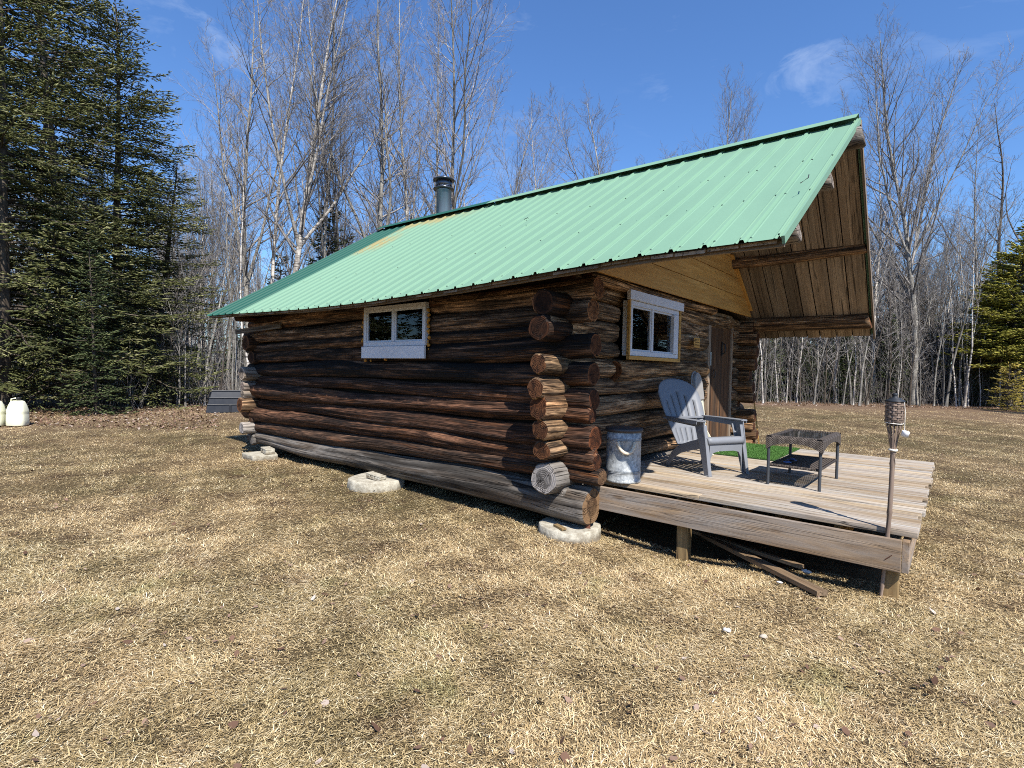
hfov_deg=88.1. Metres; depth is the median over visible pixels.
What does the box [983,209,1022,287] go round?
bare tree
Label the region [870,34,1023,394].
bare tree
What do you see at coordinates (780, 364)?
sapling
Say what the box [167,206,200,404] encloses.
sapling
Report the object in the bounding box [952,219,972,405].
sapling
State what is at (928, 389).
undergrowth
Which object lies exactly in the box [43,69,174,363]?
bare tree
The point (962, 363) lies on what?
sapling
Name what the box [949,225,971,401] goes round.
sapling
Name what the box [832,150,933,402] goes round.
birch tree
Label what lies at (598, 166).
bare tree
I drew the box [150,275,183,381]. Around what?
fir tree
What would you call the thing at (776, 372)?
sapling
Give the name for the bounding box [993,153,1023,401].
bare tree
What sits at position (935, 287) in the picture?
sapling
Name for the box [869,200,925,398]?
bare tree
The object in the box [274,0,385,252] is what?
bare tree
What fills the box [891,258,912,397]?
sapling
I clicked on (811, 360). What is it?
sapling
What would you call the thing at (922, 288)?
bare tree
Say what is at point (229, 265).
bare tree
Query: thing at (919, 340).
sapling
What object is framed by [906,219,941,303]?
sapling
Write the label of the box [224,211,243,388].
sapling
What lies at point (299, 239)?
birch tree
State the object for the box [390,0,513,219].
bare tree
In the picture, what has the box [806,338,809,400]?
sapling
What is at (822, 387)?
fir tree
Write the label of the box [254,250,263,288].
sapling
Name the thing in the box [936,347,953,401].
fir tree
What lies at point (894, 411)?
garden torch
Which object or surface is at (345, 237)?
bare tree
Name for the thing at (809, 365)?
fir tree
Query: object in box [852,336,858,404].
sapling
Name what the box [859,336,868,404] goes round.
sapling
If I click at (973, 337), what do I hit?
sapling
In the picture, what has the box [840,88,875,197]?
bare tree
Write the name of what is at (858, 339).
bare tree
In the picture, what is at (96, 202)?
bare tree
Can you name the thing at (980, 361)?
sapling
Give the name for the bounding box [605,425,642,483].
metal bin
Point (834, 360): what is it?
fir tree
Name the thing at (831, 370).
fir tree
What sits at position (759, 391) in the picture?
bare tree
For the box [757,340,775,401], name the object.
sapling
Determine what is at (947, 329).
bare tree
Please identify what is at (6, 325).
spruce tree
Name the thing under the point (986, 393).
fir tree
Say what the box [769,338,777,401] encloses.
sapling
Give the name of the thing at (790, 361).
sapling
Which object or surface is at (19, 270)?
bare tree
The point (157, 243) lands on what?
bare tree
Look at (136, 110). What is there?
spruce tree
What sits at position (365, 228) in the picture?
bare tree
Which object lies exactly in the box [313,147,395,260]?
bare tree
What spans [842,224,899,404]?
sapling
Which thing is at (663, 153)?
bare tree
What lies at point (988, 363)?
fir tree
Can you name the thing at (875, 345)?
fir tree
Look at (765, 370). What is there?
sapling
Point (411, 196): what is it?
bare tree
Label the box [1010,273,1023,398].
sapling
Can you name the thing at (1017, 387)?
fir tree
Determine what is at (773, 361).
sapling
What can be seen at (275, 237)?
bare tree
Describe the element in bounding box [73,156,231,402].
spruce tree
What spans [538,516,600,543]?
footing
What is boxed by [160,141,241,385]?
bare tree
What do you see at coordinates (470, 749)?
fallen leaves
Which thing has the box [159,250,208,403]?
sapling
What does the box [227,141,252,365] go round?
sapling
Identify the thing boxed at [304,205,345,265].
fir tree
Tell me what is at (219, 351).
fir tree
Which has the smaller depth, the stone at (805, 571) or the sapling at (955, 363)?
the stone at (805, 571)
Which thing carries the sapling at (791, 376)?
on the ground at (656, 533)
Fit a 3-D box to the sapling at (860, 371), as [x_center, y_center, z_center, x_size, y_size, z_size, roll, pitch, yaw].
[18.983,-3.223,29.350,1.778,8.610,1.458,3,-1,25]
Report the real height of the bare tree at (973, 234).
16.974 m
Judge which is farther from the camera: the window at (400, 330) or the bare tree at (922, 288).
the bare tree at (922, 288)
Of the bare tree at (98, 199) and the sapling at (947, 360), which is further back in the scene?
the sapling at (947, 360)
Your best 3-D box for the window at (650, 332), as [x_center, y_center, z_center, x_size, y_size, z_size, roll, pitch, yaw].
[1.645,-0.634,6.126,0.126,0.733,1.412,2,2,40]
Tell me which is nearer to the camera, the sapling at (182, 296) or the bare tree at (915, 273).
the sapling at (182, 296)
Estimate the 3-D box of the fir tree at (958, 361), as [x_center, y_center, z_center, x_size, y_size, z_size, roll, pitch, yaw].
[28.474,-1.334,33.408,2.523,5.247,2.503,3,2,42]
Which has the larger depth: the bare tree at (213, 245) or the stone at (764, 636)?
the bare tree at (213, 245)
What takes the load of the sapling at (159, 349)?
on the ground at (656, 533)
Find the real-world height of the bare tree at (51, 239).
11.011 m
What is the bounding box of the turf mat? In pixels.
[713,442,799,460]
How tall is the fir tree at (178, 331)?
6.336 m
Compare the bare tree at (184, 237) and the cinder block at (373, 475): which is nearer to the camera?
the cinder block at (373, 475)
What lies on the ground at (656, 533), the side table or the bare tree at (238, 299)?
the bare tree at (238, 299)
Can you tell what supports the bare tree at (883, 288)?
on the ground at (656, 533)
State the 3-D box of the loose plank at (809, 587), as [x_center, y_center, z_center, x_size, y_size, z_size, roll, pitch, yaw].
[1.952,1.417,4.264,0.085,0.085,1.418,1,2,-12]
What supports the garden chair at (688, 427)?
on the wooden deck
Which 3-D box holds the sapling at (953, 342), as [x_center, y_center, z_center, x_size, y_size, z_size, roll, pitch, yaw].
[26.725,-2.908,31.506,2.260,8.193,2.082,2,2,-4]
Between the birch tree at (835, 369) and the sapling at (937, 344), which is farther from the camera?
the sapling at (937, 344)
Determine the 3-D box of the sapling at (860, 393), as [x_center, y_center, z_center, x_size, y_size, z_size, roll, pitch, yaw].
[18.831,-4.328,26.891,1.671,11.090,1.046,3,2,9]
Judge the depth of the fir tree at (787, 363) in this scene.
35.37 m
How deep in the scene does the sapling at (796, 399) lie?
28.53 m
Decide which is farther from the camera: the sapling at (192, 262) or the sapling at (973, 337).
the sapling at (973, 337)
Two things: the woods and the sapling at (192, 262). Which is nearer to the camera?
the sapling at (192, 262)
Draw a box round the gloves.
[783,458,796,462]
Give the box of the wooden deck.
[583,449,934,599]
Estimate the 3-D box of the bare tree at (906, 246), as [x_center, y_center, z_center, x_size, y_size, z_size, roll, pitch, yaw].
[20.252,-9.888,29.641,7.988,22.063,9.271,2,2,28]
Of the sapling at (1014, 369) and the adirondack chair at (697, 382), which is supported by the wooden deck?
the adirondack chair at (697, 382)
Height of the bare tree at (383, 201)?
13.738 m
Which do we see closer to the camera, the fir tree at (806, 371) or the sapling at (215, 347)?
the sapling at (215, 347)
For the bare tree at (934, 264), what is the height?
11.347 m
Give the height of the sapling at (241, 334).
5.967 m
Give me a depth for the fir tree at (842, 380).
28.95 m
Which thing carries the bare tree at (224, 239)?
on the ground at (656, 533)
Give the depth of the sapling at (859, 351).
28.49 m
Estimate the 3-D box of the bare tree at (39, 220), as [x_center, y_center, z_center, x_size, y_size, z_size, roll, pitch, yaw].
[-17.226,-5.056,19.397,2.960,11.696,3.683,12,1,7]
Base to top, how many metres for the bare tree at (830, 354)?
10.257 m
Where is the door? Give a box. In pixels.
[708,327,730,436]
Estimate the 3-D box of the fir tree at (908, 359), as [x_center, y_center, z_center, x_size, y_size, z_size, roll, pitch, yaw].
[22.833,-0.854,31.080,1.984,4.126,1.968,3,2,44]
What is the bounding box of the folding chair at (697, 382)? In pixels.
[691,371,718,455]
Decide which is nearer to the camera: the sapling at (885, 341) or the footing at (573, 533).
the footing at (573, 533)
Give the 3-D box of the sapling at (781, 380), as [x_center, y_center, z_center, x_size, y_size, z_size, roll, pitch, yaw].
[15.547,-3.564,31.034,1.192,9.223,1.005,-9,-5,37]
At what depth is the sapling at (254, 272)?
24.72 m
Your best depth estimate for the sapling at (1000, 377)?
28.53 m
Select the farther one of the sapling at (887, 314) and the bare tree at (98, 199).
the sapling at (887, 314)
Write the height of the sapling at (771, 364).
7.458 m
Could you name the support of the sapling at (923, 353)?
on the ground at (656, 533)
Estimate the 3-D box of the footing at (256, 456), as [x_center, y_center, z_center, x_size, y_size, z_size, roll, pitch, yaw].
[-3.990,1.163,8.498,0.500,0.105,0.517,0,2,-43]
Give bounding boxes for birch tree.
[214,0,422,274]
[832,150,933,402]
[865,122,927,401]
[946,187,988,403]
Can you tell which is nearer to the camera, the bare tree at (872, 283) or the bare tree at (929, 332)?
the bare tree at (929, 332)
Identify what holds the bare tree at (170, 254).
on the ground at (656, 533)
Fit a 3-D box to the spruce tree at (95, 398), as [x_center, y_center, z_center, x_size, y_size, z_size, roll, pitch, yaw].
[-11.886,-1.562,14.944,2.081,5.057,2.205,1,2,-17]
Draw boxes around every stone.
[723,627,730,631]
[759,634,767,638]
[801,569,811,573]
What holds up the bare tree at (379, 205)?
on the ground at (656, 533)
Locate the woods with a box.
[10,245,993,375]
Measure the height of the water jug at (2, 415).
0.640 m
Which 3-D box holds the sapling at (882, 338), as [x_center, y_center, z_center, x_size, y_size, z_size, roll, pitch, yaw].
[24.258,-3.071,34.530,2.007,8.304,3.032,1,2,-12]
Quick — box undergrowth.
[11,326,1023,408]
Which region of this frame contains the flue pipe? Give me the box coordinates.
[433,176,454,212]
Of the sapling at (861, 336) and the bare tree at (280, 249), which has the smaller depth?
the sapling at (861, 336)
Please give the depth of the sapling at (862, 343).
28.05 m
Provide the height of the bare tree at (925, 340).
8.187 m
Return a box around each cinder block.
[261,446,274,454]
[366,471,385,480]
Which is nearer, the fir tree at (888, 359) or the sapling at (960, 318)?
the sapling at (960, 318)
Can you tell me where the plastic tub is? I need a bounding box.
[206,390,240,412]
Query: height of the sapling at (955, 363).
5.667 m
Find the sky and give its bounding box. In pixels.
[3,0,1023,363]
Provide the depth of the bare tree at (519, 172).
31.07 m
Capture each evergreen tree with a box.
[934,243,1023,406]
[982,220,1023,356]
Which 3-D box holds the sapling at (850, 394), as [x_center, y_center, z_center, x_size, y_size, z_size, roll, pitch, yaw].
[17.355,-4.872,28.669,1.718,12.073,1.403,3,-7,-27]
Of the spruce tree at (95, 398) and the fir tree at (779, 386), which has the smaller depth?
the spruce tree at (95, 398)
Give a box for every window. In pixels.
[361,302,430,361]
[622,289,683,361]
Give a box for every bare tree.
[8,126,92,393]
[8,128,90,398]
[9,202,47,395]
[11,102,142,331]
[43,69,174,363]
[68,140,112,305]
[123,197,182,279]
[126,194,205,345]
[147,166,232,389]
[151,197,212,384]
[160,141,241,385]
[165,0,329,366]
[170,208,249,388]
[171,151,228,383]
[172,233,211,345]
[174,210,225,340]
[178,158,265,384]
[182,237,221,370]
[183,164,265,388]
[185,108,275,389]
[196,225,256,327]
[205,263,229,384]
[207,267,250,363]
[220,0,376,283]
[234,262,261,325]
[238,272,275,326]
[251,0,450,237]
[252,245,267,290]
[253,192,343,286]
[258,208,318,269]
[260,0,396,259]
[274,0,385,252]
[303,188,352,262]
[303,218,369,255]
[307,226,354,261]
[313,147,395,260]
[338,0,461,222]
[338,158,414,244]
[342,178,396,243]
[363,0,522,218]
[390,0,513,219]
[390,172,462,223]
[483,103,582,200]
[485,88,557,197]
[526,83,623,181]
[634,141,695,164]
[684,62,763,150]
[758,338,766,400]
[811,337,822,399]
[824,337,833,399]
[831,3,966,404]
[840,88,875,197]
[848,236,881,393]
[859,178,893,401]
[868,209,890,386]
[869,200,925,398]
[869,261,902,394]
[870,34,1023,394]
[870,177,941,398]
[871,236,907,342]
[879,216,972,393]
[890,239,955,402]
[892,275,947,396]
[898,243,985,384]
[899,222,949,376]
[908,244,978,372]
[911,102,1023,383]
[912,247,942,368]
[921,199,1010,390]
[925,109,1023,403]
[925,208,989,402]
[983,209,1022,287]
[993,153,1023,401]
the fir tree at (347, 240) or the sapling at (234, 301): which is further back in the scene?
the fir tree at (347, 240)
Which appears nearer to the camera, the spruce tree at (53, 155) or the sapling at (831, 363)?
the spruce tree at (53, 155)
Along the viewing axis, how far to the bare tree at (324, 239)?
24.34 m
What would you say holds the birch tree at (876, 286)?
on the ground at (656, 533)
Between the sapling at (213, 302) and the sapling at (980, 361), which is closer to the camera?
the sapling at (213, 302)
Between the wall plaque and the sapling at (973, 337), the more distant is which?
the sapling at (973, 337)
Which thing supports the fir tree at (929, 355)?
on the ground at (656, 533)
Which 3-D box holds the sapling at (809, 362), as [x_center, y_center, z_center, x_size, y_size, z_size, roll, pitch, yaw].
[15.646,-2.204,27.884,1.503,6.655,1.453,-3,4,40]
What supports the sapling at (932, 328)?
on the ground at (656, 533)
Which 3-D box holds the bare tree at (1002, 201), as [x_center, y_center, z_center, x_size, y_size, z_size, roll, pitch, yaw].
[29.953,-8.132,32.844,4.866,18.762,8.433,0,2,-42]
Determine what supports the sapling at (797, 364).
on the ground at (656, 533)
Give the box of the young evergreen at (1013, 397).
[984,362,1023,411]
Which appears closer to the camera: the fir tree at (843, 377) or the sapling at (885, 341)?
the fir tree at (843, 377)
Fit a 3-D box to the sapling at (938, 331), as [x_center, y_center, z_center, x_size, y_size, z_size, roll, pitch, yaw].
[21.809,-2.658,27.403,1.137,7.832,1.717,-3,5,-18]
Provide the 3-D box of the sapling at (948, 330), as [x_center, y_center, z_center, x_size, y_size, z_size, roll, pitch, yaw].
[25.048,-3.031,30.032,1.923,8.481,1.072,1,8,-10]
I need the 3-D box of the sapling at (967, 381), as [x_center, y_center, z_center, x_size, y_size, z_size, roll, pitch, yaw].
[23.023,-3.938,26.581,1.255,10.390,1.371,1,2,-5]
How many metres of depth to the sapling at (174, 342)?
17.69 m
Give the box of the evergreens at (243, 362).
[11,323,1019,389]
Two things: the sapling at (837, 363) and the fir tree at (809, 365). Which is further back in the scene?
the fir tree at (809, 365)
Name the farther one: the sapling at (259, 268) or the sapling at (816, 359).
the sapling at (816, 359)
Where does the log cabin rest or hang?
on the footing at (573, 533)
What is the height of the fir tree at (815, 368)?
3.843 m
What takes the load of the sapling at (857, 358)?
on the ground at (656, 533)
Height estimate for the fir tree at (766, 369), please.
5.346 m
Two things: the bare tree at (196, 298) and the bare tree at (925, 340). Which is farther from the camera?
the bare tree at (196, 298)
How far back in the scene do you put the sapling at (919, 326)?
27.73 m
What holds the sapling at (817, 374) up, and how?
on the ground at (656, 533)
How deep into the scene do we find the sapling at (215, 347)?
22.69 m
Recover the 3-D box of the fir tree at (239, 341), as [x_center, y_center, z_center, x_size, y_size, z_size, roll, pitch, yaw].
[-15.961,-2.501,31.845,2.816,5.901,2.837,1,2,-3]
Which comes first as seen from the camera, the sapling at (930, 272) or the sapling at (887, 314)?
the sapling at (930, 272)
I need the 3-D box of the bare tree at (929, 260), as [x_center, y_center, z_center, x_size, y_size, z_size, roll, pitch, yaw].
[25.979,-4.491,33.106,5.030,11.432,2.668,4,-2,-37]
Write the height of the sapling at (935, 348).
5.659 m
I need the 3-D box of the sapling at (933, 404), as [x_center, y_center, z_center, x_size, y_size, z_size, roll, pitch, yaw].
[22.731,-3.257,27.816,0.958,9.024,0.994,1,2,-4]
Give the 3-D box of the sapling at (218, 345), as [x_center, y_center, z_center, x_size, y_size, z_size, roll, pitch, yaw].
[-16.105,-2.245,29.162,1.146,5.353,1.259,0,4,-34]
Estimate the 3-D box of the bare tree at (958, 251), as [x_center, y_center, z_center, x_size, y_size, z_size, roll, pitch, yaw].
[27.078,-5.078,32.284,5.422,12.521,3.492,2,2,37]
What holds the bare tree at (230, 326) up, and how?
on the ground at (656, 533)
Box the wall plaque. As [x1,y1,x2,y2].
[693,333,699,347]
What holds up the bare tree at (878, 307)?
on the ground at (656, 533)
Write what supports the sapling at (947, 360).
on the ground at (656, 533)
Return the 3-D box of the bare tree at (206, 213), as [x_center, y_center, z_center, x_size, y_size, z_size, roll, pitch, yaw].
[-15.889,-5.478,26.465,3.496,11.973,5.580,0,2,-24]
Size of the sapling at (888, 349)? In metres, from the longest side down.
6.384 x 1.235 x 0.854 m
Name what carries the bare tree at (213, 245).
on the ground at (656, 533)
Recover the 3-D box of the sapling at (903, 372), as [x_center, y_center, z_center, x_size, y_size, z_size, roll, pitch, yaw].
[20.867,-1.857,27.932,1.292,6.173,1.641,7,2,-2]
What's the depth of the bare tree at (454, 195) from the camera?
24.44 m
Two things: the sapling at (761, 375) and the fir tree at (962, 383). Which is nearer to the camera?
the sapling at (761, 375)
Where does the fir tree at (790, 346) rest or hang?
on the ground at (656, 533)
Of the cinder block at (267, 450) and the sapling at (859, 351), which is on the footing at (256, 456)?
the cinder block at (267, 450)
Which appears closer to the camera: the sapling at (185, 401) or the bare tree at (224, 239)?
the sapling at (185, 401)
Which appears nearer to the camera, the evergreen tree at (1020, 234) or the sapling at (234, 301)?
the sapling at (234, 301)
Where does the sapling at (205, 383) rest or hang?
on the ground at (656, 533)
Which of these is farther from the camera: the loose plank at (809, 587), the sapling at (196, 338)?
the sapling at (196, 338)
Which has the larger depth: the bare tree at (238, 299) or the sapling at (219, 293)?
the bare tree at (238, 299)
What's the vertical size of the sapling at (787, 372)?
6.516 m
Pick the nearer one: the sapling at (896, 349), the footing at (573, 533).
the footing at (573, 533)
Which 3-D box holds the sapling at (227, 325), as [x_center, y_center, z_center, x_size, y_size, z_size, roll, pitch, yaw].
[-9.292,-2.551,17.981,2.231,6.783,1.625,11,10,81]
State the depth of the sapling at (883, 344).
32.69 m
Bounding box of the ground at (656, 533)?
[0,379,1023,767]
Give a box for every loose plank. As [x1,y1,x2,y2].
[692,529,803,568]
[701,534,827,595]
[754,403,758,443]
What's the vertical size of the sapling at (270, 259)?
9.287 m
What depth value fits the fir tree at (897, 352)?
30.26 m
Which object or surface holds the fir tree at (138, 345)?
on the ground at (656, 533)
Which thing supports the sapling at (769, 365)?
on the ground at (656, 533)
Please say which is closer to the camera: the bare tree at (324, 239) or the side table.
the side table
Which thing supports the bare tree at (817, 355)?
on the ground at (656, 533)
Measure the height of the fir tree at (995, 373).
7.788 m
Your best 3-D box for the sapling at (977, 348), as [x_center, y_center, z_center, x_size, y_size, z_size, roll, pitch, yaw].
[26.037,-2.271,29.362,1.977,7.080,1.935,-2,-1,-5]
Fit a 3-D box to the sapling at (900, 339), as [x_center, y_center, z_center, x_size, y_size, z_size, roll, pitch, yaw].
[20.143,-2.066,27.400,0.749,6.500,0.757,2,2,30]
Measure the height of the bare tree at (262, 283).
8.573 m
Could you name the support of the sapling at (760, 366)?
on the ground at (656, 533)
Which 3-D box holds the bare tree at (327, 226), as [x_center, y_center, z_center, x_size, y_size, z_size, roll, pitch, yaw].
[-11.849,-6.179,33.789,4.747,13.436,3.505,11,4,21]
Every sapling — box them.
[146,286,168,401]
[149,270,186,406]
[150,261,188,402]
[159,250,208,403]
[162,257,195,398]
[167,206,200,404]
[167,213,184,395]
[176,221,237,406]
[177,227,214,346]
[182,181,208,385]
[185,231,224,389]
[186,179,214,400]
[186,220,248,398]
[186,266,201,402]
[194,271,203,381]
[194,271,209,400]
[202,210,240,405]
[205,273,227,389]
[206,212,263,389]
[206,279,223,387]
[209,300,226,374]
[210,113,240,389]
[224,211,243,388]
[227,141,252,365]
[227,203,251,389]
[230,240,248,389]
[232,202,256,361]
[247,245,260,291]
[249,204,282,290]
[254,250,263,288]
[754,338,762,392]
[755,338,769,402]
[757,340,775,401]
[759,342,763,403]
[760,338,782,401]
[763,338,776,402]
[764,337,788,397]
[764,338,767,398]
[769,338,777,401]
[771,337,789,402]
[774,339,778,401]
[774,339,785,399]
[783,339,810,403]
[784,337,806,402]
[784,339,804,399]
[785,337,805,396]
[785,338,793,402]
[789,337,824,399]
[791,347,792,399]
[795,337,802,402]
[798,336,820,403]
[805,338,824,400]
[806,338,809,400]
[813,338,826,403]
[819,337,853,403]
[820,336,854,403]
[825,337,852,401]
[835,339,843,399]
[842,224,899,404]
[843,336,851,404]
[845,335,872,405]
[848,239,918,405]
[850,336,865,402]
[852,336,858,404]
[854,282,884,399]
[856,337,877,400]
[858,189,907,405]
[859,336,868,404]
[862,298,881,379]
[870,285,892,378]
[870,304,894,398]
[874,241,923,398]
[875,272,895,398]
[875,288,895,404]
[877,265,899,400]
[878,213,918,392]
[879,265,900,390]
[880,292,907,398]
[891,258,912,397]
[891,293,918,397]
[893,203,925,401]
[893,271,929,405]
[895,283,908,396]
[901,268,936,405]
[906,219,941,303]
[907,247,937,405]
[909,298,940,402]
[911,271,953,382]
[915,259,955,406]
[918,221,956,356]
[920,311,951,379]
[927,290,951,401]
[932,239,958,405]
[934,260,969,403]
[934,328,958,403]
[938,272,968,401]
[940,247,964,406]
[941,217,1001,400]
[942,233,971,406]
[944,194,1011,406]
[945,313,970,401]
[946,233,969,365]
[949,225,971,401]
[951,319,977,401]
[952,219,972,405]
[953,274,968,406]
[954,200,990,407]
[963,288,996,403]
[967,282,983,406]
[978,282,995,405]
[998,285,1017,406]
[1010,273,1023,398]
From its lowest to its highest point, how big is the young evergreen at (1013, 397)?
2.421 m
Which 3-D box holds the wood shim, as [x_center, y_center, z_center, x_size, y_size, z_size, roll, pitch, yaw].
[0.437,1.309,4.842,0.050,0.022,0.152,0,2,-27]
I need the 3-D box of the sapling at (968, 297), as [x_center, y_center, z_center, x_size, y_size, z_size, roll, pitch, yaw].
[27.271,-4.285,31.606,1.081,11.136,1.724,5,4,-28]
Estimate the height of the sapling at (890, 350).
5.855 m
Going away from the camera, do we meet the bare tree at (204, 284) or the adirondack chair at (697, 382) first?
the adirondack chair at (697, 382)
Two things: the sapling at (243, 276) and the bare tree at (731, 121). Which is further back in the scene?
the bare tree at (731, 121)
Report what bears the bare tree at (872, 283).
on the ground at (656, 533)
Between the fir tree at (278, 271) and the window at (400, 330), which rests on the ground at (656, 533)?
the fir tree at (278, 271)
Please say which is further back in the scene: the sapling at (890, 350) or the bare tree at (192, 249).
the bare tree at (192, 249)
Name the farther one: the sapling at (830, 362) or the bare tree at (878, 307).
the bare tree at (878, 307)
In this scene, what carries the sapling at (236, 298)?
on the ground at (656, 533)
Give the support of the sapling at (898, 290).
on the ground at (656, 533)
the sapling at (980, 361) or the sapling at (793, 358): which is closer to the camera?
the sapling at (980, 361)
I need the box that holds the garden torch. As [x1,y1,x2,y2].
[879,393,909,597]
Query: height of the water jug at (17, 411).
0.640 m
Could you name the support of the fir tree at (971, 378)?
on the ground at (656, 533)
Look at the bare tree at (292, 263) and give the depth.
27.86 m
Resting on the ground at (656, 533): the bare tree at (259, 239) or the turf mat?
the bare tree at (259, 239)
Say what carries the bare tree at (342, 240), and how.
on the ground at (656, 533)
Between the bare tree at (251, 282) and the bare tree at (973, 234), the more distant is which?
the bare tree at (251, 282)
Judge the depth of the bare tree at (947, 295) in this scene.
30.81 m
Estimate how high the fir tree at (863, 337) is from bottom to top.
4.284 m
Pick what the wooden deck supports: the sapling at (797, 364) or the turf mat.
the turf mat
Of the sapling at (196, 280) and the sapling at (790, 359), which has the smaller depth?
the sapling at (196, 280)
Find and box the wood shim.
[553,524,565,530]
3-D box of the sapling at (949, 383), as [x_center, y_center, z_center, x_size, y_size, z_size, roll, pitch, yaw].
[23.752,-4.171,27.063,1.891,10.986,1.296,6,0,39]
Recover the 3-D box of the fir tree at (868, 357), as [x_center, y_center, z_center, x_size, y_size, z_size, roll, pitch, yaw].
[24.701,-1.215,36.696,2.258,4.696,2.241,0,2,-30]
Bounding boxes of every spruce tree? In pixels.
[0,0,156,408]
[0,0,187,413]
[6,9,111,398]
[9,0,229,409]
[45,237,139,415]
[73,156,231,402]
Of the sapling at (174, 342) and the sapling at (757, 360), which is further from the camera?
the sapling at (757, 360)
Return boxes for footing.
[242,451,277,460]
[347,473,404,492]
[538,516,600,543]
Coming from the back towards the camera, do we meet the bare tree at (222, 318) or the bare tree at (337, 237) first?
the bare tree at (222, 318)
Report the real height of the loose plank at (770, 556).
0.100 m
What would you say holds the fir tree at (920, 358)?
on the ground at (656, 533)
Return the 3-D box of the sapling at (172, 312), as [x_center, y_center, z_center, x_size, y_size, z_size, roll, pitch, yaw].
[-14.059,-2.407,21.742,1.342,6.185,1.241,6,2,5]
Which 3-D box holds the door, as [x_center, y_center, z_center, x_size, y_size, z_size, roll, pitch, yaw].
[3.191,-0.056,8.122,0.116,1.890,0.960,2,2,40]
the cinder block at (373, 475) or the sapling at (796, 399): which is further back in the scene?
the sapling at (796, 399)
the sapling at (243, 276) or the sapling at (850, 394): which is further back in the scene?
the sapling at (850, 394)
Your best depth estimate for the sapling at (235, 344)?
17.94 m
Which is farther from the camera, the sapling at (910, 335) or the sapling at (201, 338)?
the sapling at (910, 335)
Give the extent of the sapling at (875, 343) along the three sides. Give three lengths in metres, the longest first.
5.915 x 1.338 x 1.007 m
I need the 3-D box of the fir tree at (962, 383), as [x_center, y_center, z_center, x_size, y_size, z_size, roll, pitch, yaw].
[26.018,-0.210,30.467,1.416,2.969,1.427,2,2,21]
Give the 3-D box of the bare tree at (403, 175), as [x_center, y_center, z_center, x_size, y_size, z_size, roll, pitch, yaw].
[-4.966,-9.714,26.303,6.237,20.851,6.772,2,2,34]
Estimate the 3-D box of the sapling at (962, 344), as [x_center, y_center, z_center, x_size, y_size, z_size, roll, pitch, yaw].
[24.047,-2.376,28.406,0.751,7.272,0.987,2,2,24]
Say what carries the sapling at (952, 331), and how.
on the ground at (656, 533)
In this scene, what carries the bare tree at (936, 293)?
on the ground at (656, 533)
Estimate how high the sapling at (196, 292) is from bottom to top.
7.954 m
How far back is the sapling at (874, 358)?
26.98 m
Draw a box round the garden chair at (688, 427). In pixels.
[658,378,749,476]
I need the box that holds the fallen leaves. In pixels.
[0,399,1023,767]
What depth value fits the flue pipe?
10.48 m
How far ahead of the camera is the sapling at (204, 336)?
19.78 m
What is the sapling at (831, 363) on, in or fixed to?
on the ground at (656, 533)
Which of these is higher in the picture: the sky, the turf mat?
the sky
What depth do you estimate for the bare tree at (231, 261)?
31.82 m
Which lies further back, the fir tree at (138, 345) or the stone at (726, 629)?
the fir tree at (138, 345)
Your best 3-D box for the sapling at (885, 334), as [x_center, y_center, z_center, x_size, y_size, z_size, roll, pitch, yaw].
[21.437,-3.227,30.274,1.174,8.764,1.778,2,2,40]
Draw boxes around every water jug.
[0,401,5,425]
[6,397,29,425]
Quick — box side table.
[766,429,840,491]
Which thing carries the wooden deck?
on the ground at (656, 533)
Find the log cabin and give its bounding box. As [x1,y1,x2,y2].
[207,113,875,524]
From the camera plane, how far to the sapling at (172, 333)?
18.38 m
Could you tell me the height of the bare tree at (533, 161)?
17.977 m
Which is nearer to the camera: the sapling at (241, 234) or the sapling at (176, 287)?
the sapling at (241, 234)
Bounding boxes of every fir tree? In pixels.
[110,267,170,395]
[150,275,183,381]
[154,286,196,383]
[204,320,233,381]
[223,322,244,388]
[266,254,289,284]
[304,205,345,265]
[339,233,355,246]
[752,338,788,400]
[752,339,778,399]
[770,336,818,400]
[777,337,805,395]
[786,338,816,401]
[796,337,822,399]
[803,339,823,396]
[814,337,870,401]
[815,372,830,402]
[819,345,841,401]
[827,336,862,403]
[837,354,855,401]
[847,336,876,402]
[854,284,886,390]
[857,336,878,396]
[869,313,908,403]
[876,303,925,387]
[876,326,905,397]
[879,335,919,400]
[892,296,949,401]
[900,312,939,401]
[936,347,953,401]
[945,321,987,399]
[949,359,978,404]
[956,279,1023,405]
[960,368,979,404]
[969,339,1001,405]
[979,283,1014,400]
[1001,370,1021,401]
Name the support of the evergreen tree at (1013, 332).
on the ground at (656, 533)
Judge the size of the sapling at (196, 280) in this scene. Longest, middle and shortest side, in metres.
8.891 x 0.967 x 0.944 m
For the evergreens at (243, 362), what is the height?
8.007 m
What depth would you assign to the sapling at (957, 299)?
34.90 m
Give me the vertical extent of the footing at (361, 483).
0.224 m
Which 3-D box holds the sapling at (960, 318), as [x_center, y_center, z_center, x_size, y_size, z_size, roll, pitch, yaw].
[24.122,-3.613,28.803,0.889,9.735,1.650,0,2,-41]
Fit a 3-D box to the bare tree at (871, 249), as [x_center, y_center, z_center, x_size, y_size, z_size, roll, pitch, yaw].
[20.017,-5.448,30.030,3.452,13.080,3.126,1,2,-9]
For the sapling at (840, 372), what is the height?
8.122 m
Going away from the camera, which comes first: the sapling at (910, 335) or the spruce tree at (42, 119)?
the spruce tree at (42, 119)

